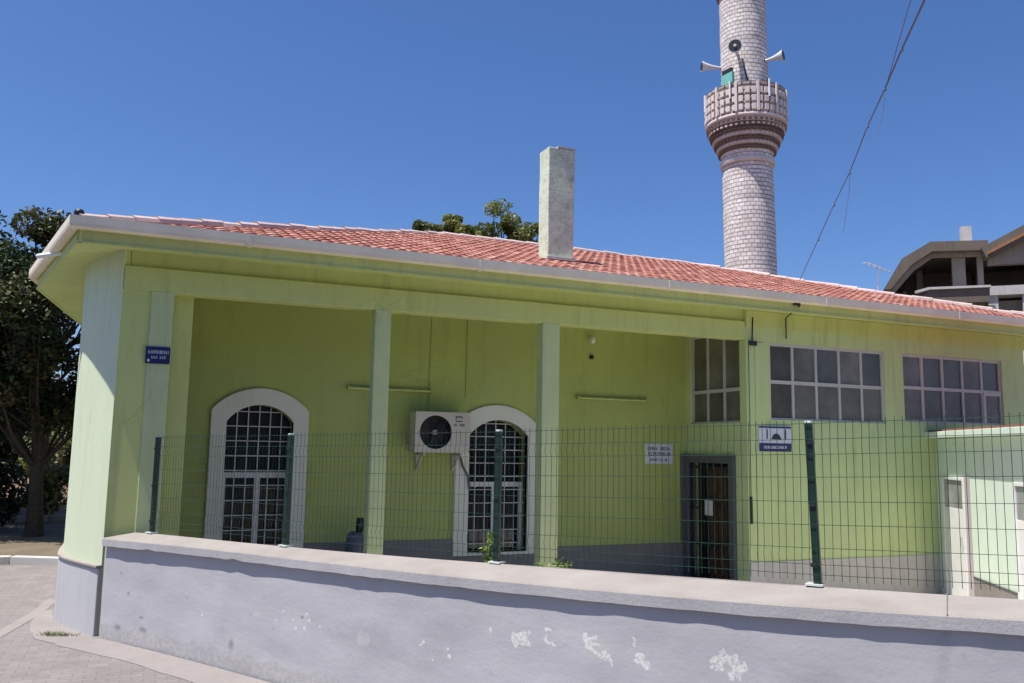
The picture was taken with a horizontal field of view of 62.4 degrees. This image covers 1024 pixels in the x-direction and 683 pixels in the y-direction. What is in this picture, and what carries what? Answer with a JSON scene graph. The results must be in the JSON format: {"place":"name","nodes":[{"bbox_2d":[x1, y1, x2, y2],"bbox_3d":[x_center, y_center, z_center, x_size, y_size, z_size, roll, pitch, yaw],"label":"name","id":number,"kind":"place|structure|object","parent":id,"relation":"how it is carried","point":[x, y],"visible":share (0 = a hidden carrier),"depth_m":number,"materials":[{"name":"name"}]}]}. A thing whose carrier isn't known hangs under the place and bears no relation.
{"place":"outdoors","nodes":[
{"label":"outdoors","id":0,"kind":"place"},
{"bbox_2d":[0,521,65,564],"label":"verge","id":1,"kind":"structure","parent":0,"point":[15,542],"depth_m":17.98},
{"bbox_2d":[0,457,26,526],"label":"bush","id":2,"kind":"object","parent":1,"relation":"on","point":[12,506],"visible":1,"depth_m":19.90,"materials":[{"name":"green plant"}]},
{"bbox_2d":[0,210,29,387],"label":"tree","id":3,"kind":"object","parent":1,"relation":"on","point":[2,234],"visible":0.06,"depth_m":20.59,"materials":[{"name":"green plant"}]},
{"bbox_2d":[3,515,65,521],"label":"verge kerb","id":4,"kind":"structure","parent":1,"relation":"on","point":[49,518],"depth_m":22.25,"materials":[{"name":"concrete"}]},
{"bbox_2d":[0,330,70,461],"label":"tree","id":5,"kind":"object","parent":1,"relation":"on","point":[6,446],"visible":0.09,"depth_m":23.25,"materials":[{"name":"green plant"}]},
{"bbox_2d":[0,205,80,536],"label":"tree","id":6,"kind":"object","parent":1,"relation":"on","point":[33,319],"visible":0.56,"depth_m":18.71,"materials":[{"name":"green plant"}]},
{"bbox_2d":[20,460,69,514],"bbox_3d":[-12.755,4.022,22.987,1.648,1.721,1.541,-2,-8,23],"label":"bush","id":7,"kind":"object","parent":1,"relation":"on","point":[52,498],"visible":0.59,"depth_m":22.82,"materials":[{"name":"green plant"}]},
{"bbox_2d":[1,474,67,515],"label":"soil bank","id":8,"kind":"structure","parent":0,"point":[61,511],"depth_m":24.52,"materials":[{"name":"brown soil"}]},
{"bbox_2d":[1,427,68,483],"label":"bush","id":9,"kind":"object","parent":8,"relation":"on","point":[26,466],"visible":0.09,"depth_m":27.20,"materials":[{"name":"green plant"}]},
{"bbox_2d":[0,393,72,473],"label":"tree","id":10,"kind":"object","parent":8,"relation":"on","point":[66,459],"visible":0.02,"depth_m":32.28,"materials":[{"name":"green plant"}]},
{"bbox_2d":[0,565,192,682],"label":"street paving","id":11,"kind":"structure","parent":0,"point":[26,656],"depth_m":8.49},
{"bbox_2d":[0,598,54,636],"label":"paving edging","id":12,"kind":"object","parent":11,"relation":"on","point":[42,607],"visible":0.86,"depth_m":10.25,"materials":[{"name":"grey concrete"}]},
{"bbox_2d":[29,610,269,682],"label":"pavement edge","id":13,"kind":"object","parent":11,"relation":"on","point":[185,669],"visible":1,"depth_m":8.53,"materials":[{"name":"grey concrete"}]},
{"bbox_2d":[32,630,80,636],"bbox_3d":[-5.043,3.224,9.368,0.578,0.047,0.242,-1,-8,19],"label":"grass tuft","id":14,"kind":"object","parent":13,"relation":"on","point":[49,633],"visible":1,"depth_m":9.34,"materials":[{"name":"green plant"}]},
{"bbox_2d":[0,0,1023,437],"label":"sky","id":15,"kind":"structure","parent":0,"point":[370,114],"materials":[{"name":"blue"}]},
{"bbox_2d":[883,225,1023,361],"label":"unfinished building","id":16,"kind":"structure","parent":0,"point":[966,268],"depth_m":37.84,"materials":[{"name":"concrete"}]},
{"label":"ground","id":17,"kind":"structure","parent":0,"visible":0},
{"bbox_2d":[0,555,58,565],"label":"kerb","id":18,"kind":"structure","parent":17,"relation":"on","point":[30,560],"depth_m":14.57,"materials":[{"name":"concrete"}]},
{"bbox_2d":[412,219,440,231],"bbox_3d":[-3.468,0.730,31.661,2.185,10.799,2.453,0,-7,8],"label":"tree","id":19,"kind":"object","parent":17,"relation":"on","point":[419,225],"visible":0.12,"depth_m":32.04,"materials":[{"name":"green plant"}]},
{"bbox_2d":[438,214,474,234],"bbox_3d":[-2.234,0.573,31.911,2.247,11.218,2.372,-3,-8,27],"label":"tree","id":20,"kind":"object","parent":17,"relation":"on","point":[452,223],"visible":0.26,"depth_m":32.39,"materials":[{"name":"green plant"}]},
{"bbox_2d":[470,198,535,241],"bbox_3d":[-0.596,0.339,32.566,4.019,11.906,3.691,4,-8,-23],"label":"tree","id":21,"kind":"object","parent":17,"relation":"on","point":[508,226],"visible":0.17,"depth_m":32.23,"materials":[{"name":"green plant"}]},
{"bbox_2d":[29,146,1023,635],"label":"mosque","id":22,"kind":"structure","parent":17,"relation":"on","point":[271,332],"depth_m":12.85,"materials":[{"name":"paint"}]},
{"bbox_2d":[145,346,170,363],"bbox_3d":[-4.146,0.161,9.903,0.267,0.200,0.014,4,-8,-23],"label":"street sign","id":23,"kind":"object","parent":22,"relation":"attached to","point":[157,355],"visible":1,"depth_m":9.90,"materials":[{"name":"blue metal"}]},
{"bbox_2d":[204,388,308,547],"bbox_3d":[-3.579,1.832,11.877,1.320,2.330,0.295,4,-8,-23],"label":"arched window","id":24,"kind":"structure","parent":22,"relation":"in","point":[236,415],"depth_m":11.92,"materials":[{"name":"white paint"}]},
{"bbox_2d":[345,518,363,552],"bbox_3d":[-2.199,3.039,11.830,0.290,1.130,0.290,4,-8,-23],"label":"water canister","id":25,"kind":"object","parent":22,"relation":"on","point":[353,547],"visible":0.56,"depth_m":11.77,"materials":[{"name":"blue plastic"}]},
{"bbox_2d":[347,386,432,392],"bbox_3d":[-1.806,0.716,12.602,1.300,0.055,0.094,4,-8,-23],"label":"tube light","id":26,"kind":"object","parent":22,"relation":"attached to","point":[392,389],"visible":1,"depth_m":12.63,"materials":[{"name":"paint"}]},
{"bbox_2d":[409,411,469,488],"bbox_3d":[-1.029,1.640,12.656,1.001,1.148,0.402,4,-8,-23],"label":"air conditioner","id":27,"kind":"object","parent":22,"relation":"attached to","point":[422,423],"visible":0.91,"depth_m":12.55,"materials":[{"name":"white metal"}]},
{"bbox_2d":[452,405,535,555],"bbox_3d":[-0.291,2.151,13.246,1.390,2.290,0.295,4,-8,-23],"label":"arched window","id":28,"kind":"structure","parent":22,"relation":"in","point":[482,418],"depth_m":13.30,"materials":[{"name":"white paint"}]},
{"bbox_2d":[588,336,594,343],"bbox_3d":[1.322,-0.022,13.998,0.094,0.134,0.145,4,-8,-23],"label":"bulb lamp","id":29,"kind":"object","parent":22,"relation":"attached to","point":[591,339],"visible":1,"depth_m":13.95,"materials":[{"name":"white glass"}]},
{"bbox_2d":[576,396,647,401],"bbox_3d":[1.668,0.959,14.059,1.330,0.055,0.094,4,-8,-23],"label":"tube light","id":30,"kind":"object","parent":22,"relation":"attached to","point":[610,398],"visible":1,"depth_m":14.03,"materials":[{"name":"paint"}]},
{"bbox_2d":[645,444,672,463],"bbox_3d":[2.490,1.906,14.344,0.545,0.335,0.014,4,-8,-23],"label":"wall sign","id":31,"kind":"object","parent":22,"relation":"attached to","point":[650,449],"visible":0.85,"depth_m":14.34,"materials":[{"name":"white metal"}]},
{"bbox_2d":[680,454,737,579],"bbox_3d":[3.291,3.071,13.814,0.360,2.450,1.359,4,-8,-23],"label":"door","id":32,"kind":"structure","parent":22,"relation":"in","point":[725,502],"depth_m":13.98,"materials":[{"name":"black metal"}]},
{"bbox_2d":[691,337,739,423],"bbox_3d":[3.388,0.601,13.996,0.060,1.500,1.335,4,-8,-23],"label":"window","id":33,"kind":"structure","parent":22,"relation":"in","point":[715,362],"depth_m":14.02,"materials":[{"name":"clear glass"}]},
{"bbox_2d":[758,425,791,451],"bbox_3d":[4.124,1.527,13.258,0.635,0.405,0.017,4,-8,-23],"label":"mosque sign","id":34,"kind":"object","parent":22,"relation":"attached to","point":[777,433],"visible":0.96,"depth_m":13.25,"materials":[{"name":"white metal"}]},
{"bbox_2d":[769,343,884,423],"bbox_3d":[5.177,0.703,13.904,2.425,1.225,0.060,4,-8,-23],"label":"window","id":35,"kind":"structure","parent":22,"relation":"in","point":[809,383],"depth_m":13.89,"materials":[{"name":"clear glass"}]},
{"bbox_2d":[799,0,925,280],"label":"cable","id":36,"kind":"object","parent":22,"relation":"hanging from","point":[909,32],"visible":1,"depth_m":14.72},
{"bbox_2d":[866,262,890,290],"bbox_3d":[7.998,-1.376,18.462,0.704,0.690,0.243,4,-8,-23],"label":"television aerial","id":37,"kind":"object","parent":22,"relation":"on","point":[877,273],"visible":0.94,"depth_m":18.45,"materials":[{"name":"silver metal"}]},
{"bbox_2d":[902,353,1002,424],"bbox_3d":[7.809,0.867,15.005,2.440,1.175,0.070,4,-8,-23],"label":"window","id":38,"kind":"structure","parent":22,"relation":"in","point":[935,387],"depth_m":15.00,"materials":[{"name":"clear glass"}]},
{"bbox_2d":[521,222,538,242],"bbox_3d":[0.961,0.765,33.404,3.349,11.317,3.373,4,-8,-23],"label":"tree","id":39,"kind":"object","parent":17,"relation":"on","point":[535,226],"visible":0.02,"depth_m":33.89,"materials":[{"name":"green plant"}]},
{"bbox_2d":[99,533,1023,682],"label":"street wall","id":40,"kind":"structure","parent":17,"relation":"on","point":[273,614],"depth_m":6.22,"materials":[{"name":"paint"}]},
{"bbox_2d":[478,531,492,562],"bbox_3d":[-0.183,1.752,7.080,0.172,0.337,0.178,6,-9,-37],"label":"weed","id":41,"kind":"object","parent":40,"relation":"on","point":[489,549],"visible":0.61,"depth_m":7.06,"materials":[{"name":"green plant"}]},
{"bbox_2d":[536,558,571,567],"bbox_3d":[0.329,1.810,6.784,0.330,0.144,0.194,4,-8,-23],"label":"weed","id":42,"kind":"object","parent":40,"relation":"on","point":[560,565],"visible":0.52,"depth_m":6.80,"materials":[{"name":"green plant"}]},
{"bbox_2d":[145,412,1023,590],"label":"wire fence","id":43,"kind":"object","parent":40,"relation":"on","point":[811,477],"visible":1,"depth_m":6.38,"materials":[{"name":"green metal"}]},
{"bbox_2d":[704,0,787,274],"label":"minaret","id":44,"kind":"object","parent":17,"relation":"on","point":[746,126],"visible":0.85,"depth_m":29.05,"materials":[{"name":"brick"}]},
{"bbox_2d":[700,61,720,71],"bbox_3d":[7.221,-9.843,30.339,0.884,0.377,0.377,1,-7,-4],"label":"loudspeaker","id":45,"kind":"object","parent":44,"relation":"attached to","point":[704,66],"visible":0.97,"depth_m":30.25,"materials":[{"name":"white metal"}]},
{"bbox_2d":[721,67,733,85],"bbox_3d":[7.585,-8.636,29.715,0.105,1.915,0.520,5,-8,-31],"label":"door","id":46,"kind":"structure","parent":44,"relation":"in","point":[728,74],"depth_m":29.74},
{"bbox_2d":[729,81,731,99],"bbox_3d":[7.471,-8.611,28.983,0.080,0.660,0.106,-4,-9,36],"label":"tube lamp","id":47,"kind":"object","parent":44,"relation":"attached to","point":[730,90],"visible":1,"depth_m":28.95,"materials":[{"name":"white plastic"}]},
{"bbox_2d":[727,38,742,52],"bbox_3d":[7.871,-10.198,29.440,0.496,0.519,0.689,-5,-9,39],"label":"loudspeaker","id":48,"kind":"object","parent":44,"relation":"attached to","point":[735,45],"visible":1,"depth_m":29.22,"materials":[{"name":"white metal"}]},
{"bbox_2d":[767,78,770,96],"bbox_3d":[8.748,-8.644,28.782,0.083,0.660,0.110,4,-8,-23],"label":"tube lamp","id":49,"kind":"object","parent":44,"relation":"attached to","point":[768,86],"visible":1,"depth_m":28.76,"materials":[{"name":"white plastic"}]},
{"bbox_2d":[764,50,784,62],"bbox_3d":[9.106,-9.935,29.608,0.815,0.398,0.400,-3,-8,32],"label":"loudspeaker","id":50,"kind":"object","parent":44,"relation":"attached to","point":[779,55],"visible":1,"depth_m":29.43,"materials":[{"name":"white metal"}]},
{"label":"yard paving","id":51,"kind":"structure","parent":0,"visible":0},
{"bbox_2d":[924,424,1023,599],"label":"annex","id":52,"kind":"object","parent":51,"relation":"on","point":[1012,591],"visible":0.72,"depth_m":12.57,"materials":[{"name":"paint"}]},
{"bbox_2d":[941,475,974,596],"bbox_3d":[7.281,3.231,13.486,0.400,2.190,1.170,0,-7,9],"label":"door","id":53,"kind":"structure","parent":52,"relation":"in","point":[957,559],"depth_m":13.52,"materials":[{"name":"white plastic"}]},
{"bbox_2d":[1012,482,1023,599],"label":"door","id":54,"kind":"structure","parent":52,"relation":"in","point":[1018,487],"depth_m":11.31,"materials":[{"name":"white plastic"}]}
]}

